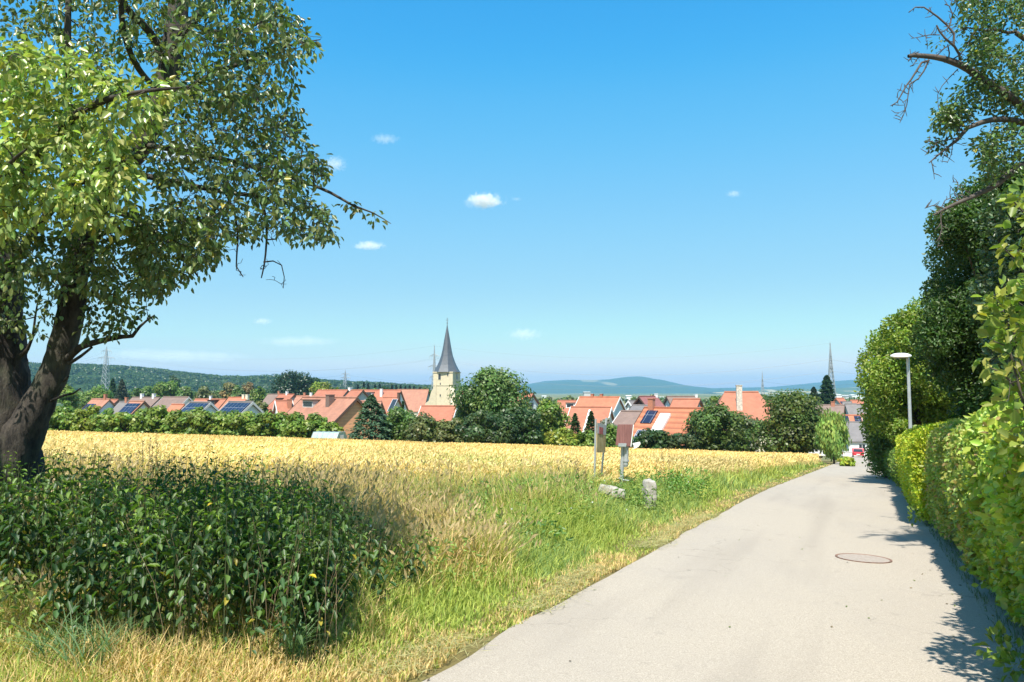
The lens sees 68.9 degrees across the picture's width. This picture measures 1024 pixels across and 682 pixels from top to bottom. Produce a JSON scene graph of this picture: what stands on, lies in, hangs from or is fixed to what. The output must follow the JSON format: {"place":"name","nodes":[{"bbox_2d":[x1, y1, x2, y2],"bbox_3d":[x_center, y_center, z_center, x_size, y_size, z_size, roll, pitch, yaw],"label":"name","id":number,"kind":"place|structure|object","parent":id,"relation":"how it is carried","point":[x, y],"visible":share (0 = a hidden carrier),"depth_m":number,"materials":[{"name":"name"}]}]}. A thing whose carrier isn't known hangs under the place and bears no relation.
{"place":"outdoors","nodes":[
{"label":"outdoors","id":0,"kind":"place"},
{"bbox_2d":[30,369,389,402],"bbox_3d":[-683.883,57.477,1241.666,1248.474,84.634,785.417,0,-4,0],"label":"hills","id":1,"kind":"structure","parent":0,"point":[81,386],"depth_m":1245.25,"materials":[{"name":"green plant"}]},
{"bbox_2d":[29,362,432,399],"bbox_3d":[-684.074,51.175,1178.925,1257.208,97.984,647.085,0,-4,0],"label":"forest","id":2,"kind":"object","parent":1,"relation":"on","point":[184,377],"visible":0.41,"depth_m":1252.52,"materials":[{"name":"green plant"}]},
{"bbox_2d":[0,393,912,681],"bbox_3d":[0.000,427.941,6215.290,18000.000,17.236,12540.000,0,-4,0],"label":"ground","id":3,"kind":"structure","parent":0,"point":[470,649],"depth_m":7.23,"materials":[{"name":"green plant"}]},
{"bbox_2d":[50,405,74,430],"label":"orchard tree","id":4,"kind":"object","parent":3,"relation":"on","point":[62,414],"visible":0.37,"depth_m":73.62,"materials":[{"name":"green plant"}]},
{"bbox_2d":[56,383,79,428],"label":"village tree","id":5,"kind":"object","parent":3,"relation":"on","point":[72,400],"visible":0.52,"depth_m":149.13,"materials":[{"name":"green plant"}]},
{"bbox_2d":[62,405,100,431],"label":"orchard tree","id":6,"kind":"object","parent":3,"relation":"on","point":[79,422],"visible":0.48,"depth_m":73.38,"materials":[{"name":"green plant"}]},
{"bbox_2d":[77,384,113,408],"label":"village tree","id":7,"kind":"object","parent":3,"relation":"on","point":[85,398],"visible":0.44,"depth_m":256.86,"materials":[{"name":"green plant"}]},
{"bbox_2d":[82,394,115,417],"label":"house","id":8,"kind":"structure","parent":3,"relation":"on","point":[104,402],"depth_m":148.67,"materials":[{"name":"orange tile"}]},
{"bbox_2d":[100,347,112,388],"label":"power pylon","id":9,"kind":"object","parent":3,"relation":"on","point":[106,367],"visible":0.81,"depth_m":759.93,"materials":[{"name":"metal"}]},
{"bbox_2d":[87,408,127,432],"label":"orchard tree","id":10,"kind":"object","parent":3,"relation":"on","point":[98,422],"visible":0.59,"depth_m":71.32,"materials":[{"name":"green plant"}]},
{"bbox_2d":[113,379,129,400],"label":"village tree","id":11,"kind":"object","parent":3,"relation":"on","point":[121,389],"visible":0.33,"depth_m":288.55,"materials":[{"name":"green plant"}]},
{"bbox_2d":[108,412,146,432],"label":"orchard tree","id":12,"kind":"object","parent":3,"relation":"on","point":[133,423],"visible":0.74,"depth_m":71.56,"materials":[{"name":"green plant"}]},
{"bbox_2d":[119,400,151,421],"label":"house","id":13,"kind":"structure","parent":3,"relation":"on","point":[132,407],"depth_m":126.58,"materials":[{"name":"tile"}]},
{"bbox_2d":[130,386,152,398],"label":"village tree","id":14,"kind":"object","parent":3,"relation":"on","point":[146,391],"visible":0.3,"depth_m":283.07,"materials":[{"name":"green plant"}]},
{"bbox_2d":[129,394,160,407],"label":"house","id":15,"kind":"structure","parent":3,"relation":"on","point":[152,401],"depth_m":169.87,"materials":[{"name":"brown tile"}]},
{"bbox_2d":[142,405,178,433],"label":"orchard tree","id":16,"kind":"object","parent":3,"relation":"on","point":[154,417],"visible":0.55,"depth_m":72.62,"materials":[{"name":"green plant"}]},
{"bbox_2d":[151,381,178,397],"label":"village tree","id":17,"kind":"object","parent":3,"relation":"on","point":[161,389],"visible":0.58,"depth_m":276.59,"materials":[{"name":"green plant"}]},
{"bbox_2d":[153,396,192,408],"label":"house","id":18,"kind":"structure","parent":3,"relation":"on","point":[167,401],"depth_m":158.47,"materials":[{"name":"brown tile"}]},
{"bbox_2d":[159,409,191,433],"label":"orchard tree","id":19,"kind":"object","parent":3,"relation":"on","point":[168,426],"visible":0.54,"depth_m":72.34,"materials":[{"name":"green plant"}]},
{"bbox_2d":[174,386,194,398],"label":"village tree","id":20,"kind":"object","parent":3,"relation":"on","point":[185,391],"visible":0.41,"depth_m":277.92,"materials":[{"name":"green plant"}]},
{"bbox_2d":[177,406,211,434],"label":"orchard tree","id":21,"kind":"object","parent":3,"relation":"on","point":[196,417],"visible":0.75,"depth_m":71.80,"materials":[{"name":"green plant"}]},
{"bbox_2d":[0,0,390,514],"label":"pear tree","id":22,"kind":"object","parent":3,"relation":"on","point":[27,408],"visible":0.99,"depth_m":5.78,"materials":[{"name":"green plant"}]},
{"bbox_2d":[177,401,218,422],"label":"house","id":23,"kind":"structure","parent":3,"relation":"on","point":[210,406],"depth_m":118.67,"materials":[{"name":"grey tile"}]},
{"bbox_2d":[191,386,219,400],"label":"village tree","id":24,"kind":"object","parent":3,"relation":"on","point":[204,391],"visible":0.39,"depth_m":273.26,"materials":[{"name":"green plant"}]},
{"bbox_2d":[194,396,226,408],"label":"house","id":25,"kind":"structure","parent":3,"relation":"on","point":[218,403],"depth_m":175.56,"materials":[{"name":"orange tile"}]},
{"bbox_2d":[199,410,227,434],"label":"orchard tree","id":26,"kind":"object","parent":3,"relation":"on","point":[212,417],"visible":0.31,"depth_m":72.35,"materials":[{"name":"green plant"}]},
{"bbox_2d":[0,440,438,666],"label":"nettle bed","id":27,"kind":"object","parent":3,"relation":"on","point":[307,554],"visible":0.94,"depth_m":5.15,"materials":[{"name":"green plant"}]},
{"bbox_2d":[219,382,235,398],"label":"village tree","id":28,"kind":"object","parent":3,"relation":"on","point":[225,393],"visible":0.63,"depth_m":277.53,"materials":[{"name":"green plant"}]},
{"bbox_2d":[212,410,246,435],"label":"orchard tree","id":29,"kind":"object","parent":3,"relation":"on","point":[235,427],"visible":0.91,"depth_m":72.06,"materials":[{"name":"green plant"}]},
{"bbox_2d":[219,401,268,424],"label":"house","id":30,"kind":"structure","parent":3,"relation":"on","point":[242,406],"depth_m":110.42,"materials":[{"name":"grey tile"}]},
{"bbox_2d":[238,411,262,435],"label":"orchard tree","id":31,"kind":"object","parent":3,"relation":"on","point":[248,415],"visible":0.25,"depth_m":73.69,"materials":[{"name":"green plant"}]},
{"bbox_2d":[249,386,265,402],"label":"village tree","id":32,"kind":"object","parent":3,"relation":"on","point":[257,395],"visible":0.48,"depth_m":267.94,"materials":[{"name":"green plant"}]},
{"bbox_2d":[244,410,277,436],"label":"orchard tree","id":33,"kind":"object","parent":3,"relation":"on","point":[256,428],"visible":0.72,"depth_m":72.14,"materials":[{"name":"green plant"}]},
{"bbox_2d":[264,411,289,436],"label":"orchard tree","id":34,"kind":"object","parent":3,"relation":"on","point":[280,422],"visible":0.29,"depth_m":72.67,"materials":[{"name":"green plant"}]},
{"bbox_2d":[267,391,295,409],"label":"house","id":35,"kind":"structure","parent":3,"relation":"on","point":[286,396],"depth_m":188.31,"materials":[{"name":"red tile"}]},
{"bbox_2d":[272,399,293,413],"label":"house","id":36,"kind":"structure","parent":3,"relation":"on","point":[285,406],"depth_m":133.54,"materials":[{"name":"orange tile"}]},
{"bbox_2d":[267,369,320,394],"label":"oak grove tree","id":37,"kind":"object","parent":3,"relation":"on","point":[290,381],"visible":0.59,"depth_m":325.11,"materials":[{"name":"green plant"}]},
{"bbox_2d":[280,411,316,437],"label":"orchard tree","id":38,"kind":"object","parent":3,"relation":"on","point":[299,425],"visible":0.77,"depth_m":71.31,"materials":[{"name":"green plant"}]},
{"bbox_2d":[305,412,331,437],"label":"orchard tree","id":39,"kind":"object","parent":3,"relation":"on","point":[321,422],"visible":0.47,"depth_m":72.72,"materials":[{"name":"green plant"}]},
{"bbox_2d":[309,381,331,394],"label":"village tree","id":40,"kind":"object","parent":3,"relation":"on","point":[316,386],"visible":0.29,"depth_m":316.81,"materials":[{"name":"green plant"}]},
{"bbox_2d":[311,431,346,438],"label":"greenhouse","id":41,"kind":"object","parent":3,"relation":"on","point":[329,434],"visible":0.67,"depth_m":69.87,"materials":[{"name":"plastic"}]},
{"bbox_2d":[287,394,379,439],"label":"house","id":42,"kind":"structure","parent":3,"relation":"on","point":[342,411],"depth_m":91.21,"materials":[{"name":"orange tile"}]},
{"bbox_2d":[314,387,352,395],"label":"house","id":43,"kind":"structure","parent":3,"relation":"on","point":[336,392],"depth_m":188.81,"materials":[{"name":"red tile"}]},
{"bbox_2d":[345,389,368,399],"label":"house","id":44,"kind":"structure","parent":3,"relation":"on","point":[361,394],"depth_m":168.65,"materials":[{"name":"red tile"}]},
{"bbox_2d":[0,465,717,661],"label":"weeds","id":45,"kind":"object","parent":3,"relation":"on","point":[34,614],"visible":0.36,"depth_m":10.39,"materials":[{"name":"green plant"}]},
{"bbox_2d":[346,394,393,440],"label":"blue spruce","id":46,"kind":"object","parent":3,"relation":"on","point":[359,426],"visible":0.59,"depth_m":76.92,"materials":[{"name":"green plant"}]},
{"bbox_2d":[364,389,408,410],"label":"house","id":47,"kind":"structure","parent":3,"relation":"on","point":[379,394],"depth_m":183.63,"materials":[{"name":"red tile"}]},
{"bbox_2d":[382,393,404,414],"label":"house","id":48,"kind":"structure","parent":3,"relation":"on","point":[389,402],"depth_m":148.73,"materials":[{"name":"orange tile"}]},
{"bbox_2d":[379,406,417,440],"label":"garden tree","id":49,"kind":"object","parent":3,"relation":"on","point":[397,418],"visible":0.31,"depth_m":78.20,"materials":[{"name":"green plant"}]},
{"bbox_2d":[401,389,429,416],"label":"church nave","id":50,"kind":"structure","parent":3,"relation":"on","point":[415,399],"depth_m":252.45,"materials":[{"name":"orange tile"}]},
{"bbox_2d":[400,412,448,442],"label":"garden tree","id":51,"kind":"object","parent":3,"relation":"on","point":[419,426],"visible":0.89,"depth_m":74.29,"materials":[{"name":"green plant"}]},
{"bbox_2d":[41,430,820,489],"bbox_3d":[-13.265,6.572,40.931,83.780,5.740,60.740,0,-4,0],"label":"wheat","id":52,"kind":"object","parent":3,"relation":"on","point":[117,444],"visible":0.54,"depth_m":18.56,"materials":[{"name":"yellow plant"}]},
{"bbox_2d":[417,405,458,421],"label":"house","id":53,"kind":"structure","parent":3,"relation":"on","point":[440,412],"depth_m":128.46,"materials":[{"name":"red tile"}]},
{"bbox_2d":[425,318,460,404],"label":"church tower","id":54,"kind":"structure","parent":3,"relation":"on","point":[446,373],"depth_m":246.67,"materials":[{"name":"yellow stone"}]},
{"bbox_2d":[425,418,465,442],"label":"garden tree","id":55,"kind":"object","parent":3,"relation":"on","point":[447,427],"visible":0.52,"depth_m":75.27,"materials":[{"name":"green plant"}]},
{"bbox_2d":[57,387,864,406],"bbox_3d":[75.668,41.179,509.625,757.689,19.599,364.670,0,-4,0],"label":"tree belt","id":56,"kind":"object","parent":3,"relation":"on","point":[131,395],"visible":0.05,"depth_m":498.07,"materials":[{"name":"green plant"}]},
{"bbox_2d":[452,408,513,443],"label":"garden tree","id":57,"kind":"object","parent":3,"relation":"on","point":[495,430],"visible":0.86,"depth_m":72.36,"materials":[{"name":"green plant"}]},
{"bbox_2d":[447,365,537,428],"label":"walnut tree","id":58,"kind":"object","parent":3,"relation":"on","point":[494,389],"visible":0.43,"depth_m":81.64,"materials":[{"name":"green plant"}]},
{"bbox_2d":[494,406,544,444],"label":"garden tree","id":59,"kind":"object","parent":3,"relation":"on","point":[526,426],"visible":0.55,"depth_m":75.23,"materials":[{"name":"green plant"}]},
{"bbox_2d":[535,398,571,444],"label":"garden tree","id":60,"kind":"object","parent":3,"relation":"on","point":[554,417],"visible":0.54,"depth_m":86.43,"materials":[{"name":"green plant"}]},
{"bbox_2d":[543,427,578,445],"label":"garden bush","id":61,"kind":"object","parent":3,"relation":"on","point":[565,436],"visible":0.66,"depth_m":74.67,"materials":[{"name":"green plant"}]},
{"bbox_2d":[557,400,576,421],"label":"house","id":62,"kind":"structure","parent":3,"relation":"on","point":[567,404],"depth_m":157.90,"materials":[{"name":"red tile"}]},
{"bbox_2d":[570,413,581,440],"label":"cypress tree","id":63,"kind":"object","parent":3,"relation":"on","point":[575,424],"visible":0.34,"depth_m":81.38,"materials":[{"name":"green plant"}]},
{"bbox_2d":[582,411,595,441],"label":"cypress tree","id":64,"kind":"object","parent":3,"relation":"on","point":[590,423],"visible":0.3,"depth_m":81.40,"materials":[{"name":"green plant"}]},
{"bbox_2d":[564,406,614,431],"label":"house","id":65,"kind":"structure","parent":3,"relation":"on","point":[599,412],"depth_m":110.55,"materials":[{"name":"orange tile"}]},
{"bbox_2d":[574,429,607,447],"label":"garden bush","id":66,"kind":"object","parent":3,"relation":"on","point":[586,437],"visible":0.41,"depth_m":74.02,"materials":[{"name":"green plant"}]},
{"bbox_2d":[594,418,606,478],"bbox_3d":[1.795,2.540,15.534,0.197,1.863,0.636,-2,-4,27],"label":"notice board","id":67,"kind":"object","parent":3,"relation":"on","point":[600,438],"visible":0.79,"depth_m":15.43,"materials":[{"name":"metal"}]},
{"bbox_2d":[575,394,626,417],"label":"house","id":68,"kind":"structure","parent":3,"relation":"on","point":[616,403],"depth_m":140.42,"materials":[{"name":"orange tile"}]},
{"bbox_2d":[598,484,625,498],"bbox_3d":[1.913,2.865,14.240,0.535,0.194,0.254,14,-1,11],"label":"stone","id":69,"kind":"object","parent":3,"relation":"on","point":[607,488],"depth_m":14.15,"materials":[{"name":"grey stone"}]},
{"bbox_2d":[606,424,633,447],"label":"garden bush","id":70,"kind":"object","parent":3,"relation":"on","point":[611,430],"visible":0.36,"depth_m":76.57,"materials":[{"name":"green plant"}]},
{"bbox_2d":[615,424,633,485],"bbox_3d":[2.385,2.637,15.777,0.388,1.741,0.256,0,-4,0],"label":"sensor box","id":71,"kind":"object","parent":3,"relation":"on","point":[624,435],"visible":0.94,"depth_m":15.79,"materials":[{"name":"metal"}]},
{"bbox_2d":[612,410,641,424],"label":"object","id":72,"kind":"structure","parent":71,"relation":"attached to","point":[626,416],"depth_m":98.83,"materials":[{"name":"brown tile"}]},
{"bbox_2d":[629,393,664,408],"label":"house","id":73,"kind":"structure","parent":3,"relation":"on","point":[641,400],"depth_m":148.79,"materials":[{"name":"red tile"}]},
{"bbox_2d":[642,478,656,508],"bbox_3d":[2.599,2.889,14.136,0.235,0.553,0.285,1,-4,-12],"label":"stone","id":74,"kind":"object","parent":3,"relation":"on","point":[649,483],"depth_m":14.02,"materials":[{"name":"grey stone"}]},
{"bbox_2d":[632,427,669,448],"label":"yew bush","id":75,"kind":"object","parent":3,"relation":"on","point":[650,439],"visible":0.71,"depth_m":72.35,"materials":[{"name":"green plant"}]},
{"bbox_2d":[629,398,703,449],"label":"house","id":76,"kind":"structure","parent":3,"relation":"on","point":[671,420],"depth_m":82.58,"materials":[{"name":"tile"}]},
{"bbox_2d":[664,433,699,449],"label":"yew bush","id":77,"kind":"object","parent":3,"relation":"on","point":[687,441],"visible":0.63,"depth_m":71.53,"materials":[{"name":"green plant"}]},
{"bbox_2d":[669,398,703,406],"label":"house","id":78,"kind":"structure","parent":3,"relation":"on","point":[686,402],"depth_m":126.95,"materials":[{"name":"orange tile"}]},
{"bbox_2d":[681,401,752,451],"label":"lime tree","id":79,"kind":"object","parent":3,"relation":"on","point":[711,424],"visible":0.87,"depth_m":75.89,"materials":[{"name":"green plant"}]},
{"bbox_2d":[723,411,762,451],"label":"garden tree","id":80,"kind":"object","parent":3,"relation":"on","point":[751,421],"visible":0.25,"depth_m":80.03,"materials":[{"name":"green plant"}]},
{"bbox_2d":[716,385,771,451],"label":"house","id":81,"kind":"structure","parent":3,"relation":"on","point":[748,402],"depth_m":102.39,"materials":[{"name":"orange tile"}]},
{"bbox_2d":[744,388,828,453],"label":"maple tree","id":82,"kind":"object","parent":3,"relation":"on","point":[790,422],"visible":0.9,"depth_m":69.91,"materials":[{"name":"green plant"}]},
{"bbox_2d":[818,375,836,403],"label":"giant fir","id":83,"kind":"object","parent":3,"relation":"on","point":[827,391],"visible":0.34,"depth_m":213.59,"materials":[{"name":"green plant"}]},
{"bbox_2d":[815,401,845,413],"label":"house","id":84,"kind":"structure","parent":3,"relation":"on","point":[833,406],"depth_m":166.12,"materials":[{"name":"brown tile"}]},
{"bbox_2d":[828,343,836,396],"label":"power pylon","id":85,"kind":"object","parent":3,"relation":"on","point":[831,371],"visible":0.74,"depth_m":559.12,"materials":[{"name":"metal"}]},
{"bbox_2d":[432,344,829,386],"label":"power line","id":86,"kind":"object","parent":85,"relation":"attached to","point":[650,386],"visible":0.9,"depth_m":593.79,"materials":[{"name":"metal"}]},
{"bbox_2d":[815,408,851,463],"bbox_3d":[28.120,8.388,65.670,2.871,5.205,3.086,3,-5,-33],"label":"willow tree","id":87,"kind":"object","parent":3,"relation":"on","point":[832,432],"visible":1,"depth_m":65.00,"materials":[{"name":"green plant"}]},
{"bbox_2d":[837,456,855,465],"bbox_3d":[25.776,9.354,57.529,1.380,0.980,1.377,0,-4,0],"label":"box bush","id":88,"kind":"object","parent":3,"relation":"on","point":[848,461],"visible":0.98,"depth_m":57.20,"materials":[{"name":"green plant"}]},
{"bbox_2d":[845,403,859,413],"bbox_3d":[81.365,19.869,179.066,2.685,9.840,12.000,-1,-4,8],"label":"house","id":89,"kind":"structure","parent":3,"relation":"on","point":[850,408],"depth_m":178.28,"materials":[{"name":"grey tile"}]},
{"bbox_2d":[842,421,868,455],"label":"house","id":90,"kind":"structure","parent":3,"relation":"on","point":[855,435],"depth_m":133.46,"materials":[{"name":"grey tile"}]},
{"bbox_2d":[859,412,896,477],"bbox_3d":[16.920,4.670,33.587,2.422,3.629,5.752,-2,-4,25],"label":"hedge shrub","id":91,"kind":"object","parent":3,"relation":"on","point":[877,446],"visible":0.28,"depth_m":32.35,"materials":[{"name":"green plant"}]},
{"bbox_2d":[883,447,901,488],"bbox_3d":[13.988,4.389,26.055,1.833,2.490,15.572,-2,-4,26],"label":"garden hedge","id":92,"kind":"object","parent":3,"relation":"on","point":[889,460],"visible":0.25,"depth_m":24.49,"materials":[{"name":"green plant"}]},
{"bbox_2d":[890,353,911,427],"bbox_3d":[11.444,2.432,21.835,0.573,4.178,0.567,0,-4,0],"label":"street lamp","id":93,"kind":"object","parent":3,"relation":"on","point":[906,356],"visible":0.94,"depth_m":21.89,"materials":[{"name":"metal"}]},
{"bbox_2d":[853,296,972,445],"bbox_3d":[15.656,1.807,28.521,4.671,7.573,8.802,-2,-4,26],"label":"field maple","id":94,"kind":"object","parent":3,"relation":"on","point":[883,384],"visible":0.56,"depth_m":26.33,"materials":[{"name":"green plant"}]},
{"bbox_2d":[893,419,947,522],"bbox_3d":[9.406,2.719,16.086,2.054,2.266,7.424,-2,-4,25],"label":"privet hedge","id":95,"kind":"object","parent":3,"relation":"on","point":[910,447],"visible":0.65,"depth_m":13.36,"materials":[{"name":"green plant"}]},
{"bbox_2d":[919,416,979,576],"bbox_3d":[6.668,2.028,10.453,1.483,2.169,5.766,-2,-4,25],"label":"beech hedge","id":96,"kind":"object","parent":3,"relation":"on","point":[944,496],"visible":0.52,"depth_m":10.06,"materials":[{"name":"green plant"}]},
{"bbox_2d":[890,0,1023,246],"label":"pear tree","id":97,"kind":"object","parent":3,"relation":"on","point":[986,41],"visible":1,"depth_m":8.78,"materials":[{"name":"green plant"}]},
{"bbox_2d":[907,158,1023,418],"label":"hornbeam tree","id":98,"kind":"object","parent":3,"relation":"on","point":[945,341],"visible":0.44,"depth_m":14.67,"materials":[{"name":"green plant"}]},
{"bbox_2d":[957,392,1023,627],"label":"hornbeam hedge","id":99,"kind":"object","parent":3,"relation":"on","point":[993,495],"visible":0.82,"depth_m":6.12,"materials":[{"name":"green plant"}]},
{"bbox_2d":[971,174,1023,476],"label":"hornbeam shoots","id":100,"kind":"object","parent":99,"relation":"on","point":[1008,388],"visible":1,"depth_m":4.32,"materials":[{"name":"green plant"}]},
{"bbox_2d":[960,188,1023,383],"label":"laurel tree","id":101,"kind":"object","parent":3,"relation":"on","point":[983,287],"visible":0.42,"depth_m":11.77,"materials":[{"name":"green plant"}]},
{"bbox_2d":[0,0,1023,387],"label":"sky","id":102,"kind":"structure","parent":0,"point":[615,187],"materials":[{"name":"blue"}]},
{"bbox_2d":[517,376,856,392],"bbox_3d":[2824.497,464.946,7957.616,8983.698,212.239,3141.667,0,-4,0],"label":"hills","id":103,"kind":"structure","parent":0,"point":[600,386],"depth_m":7387.18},
{"bbox_2d":[422,456,1023,681],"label":"road","id":104,"kind":"structure","parent":0,"point":[784,592],"depth_m":6.67,"materials":[{"name":"grey asphalt"}]},
{"bbox_2d":[835,553,891,563],"bbox_3d":[4.509,2.797,9.582,0.670,0.029,0.670,2,-6,0],"label":"manhole cover","id":105,"kind":"object","parent":104,"relation":"on","point":[862,558],"visible":0.94,"depth_m":9.57,"materials":[{"name":"metal"}]},
{"bbox_2d":[902,492,1023,681],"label":"hedge foot weeds","id":106,"kind":"object","parent":104,"relation":"on","point":[1002,656],"visible":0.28,"depth_m":5.06,"materials":[{"name":"green plant"}]},
{"bbox_2d":[711,387,864,393],"bbox_3d":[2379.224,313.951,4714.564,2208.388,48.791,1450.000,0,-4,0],"label":"hills","id":107,"kind":"structure","parent":0,"point":[845,390],"depth_m":4675.53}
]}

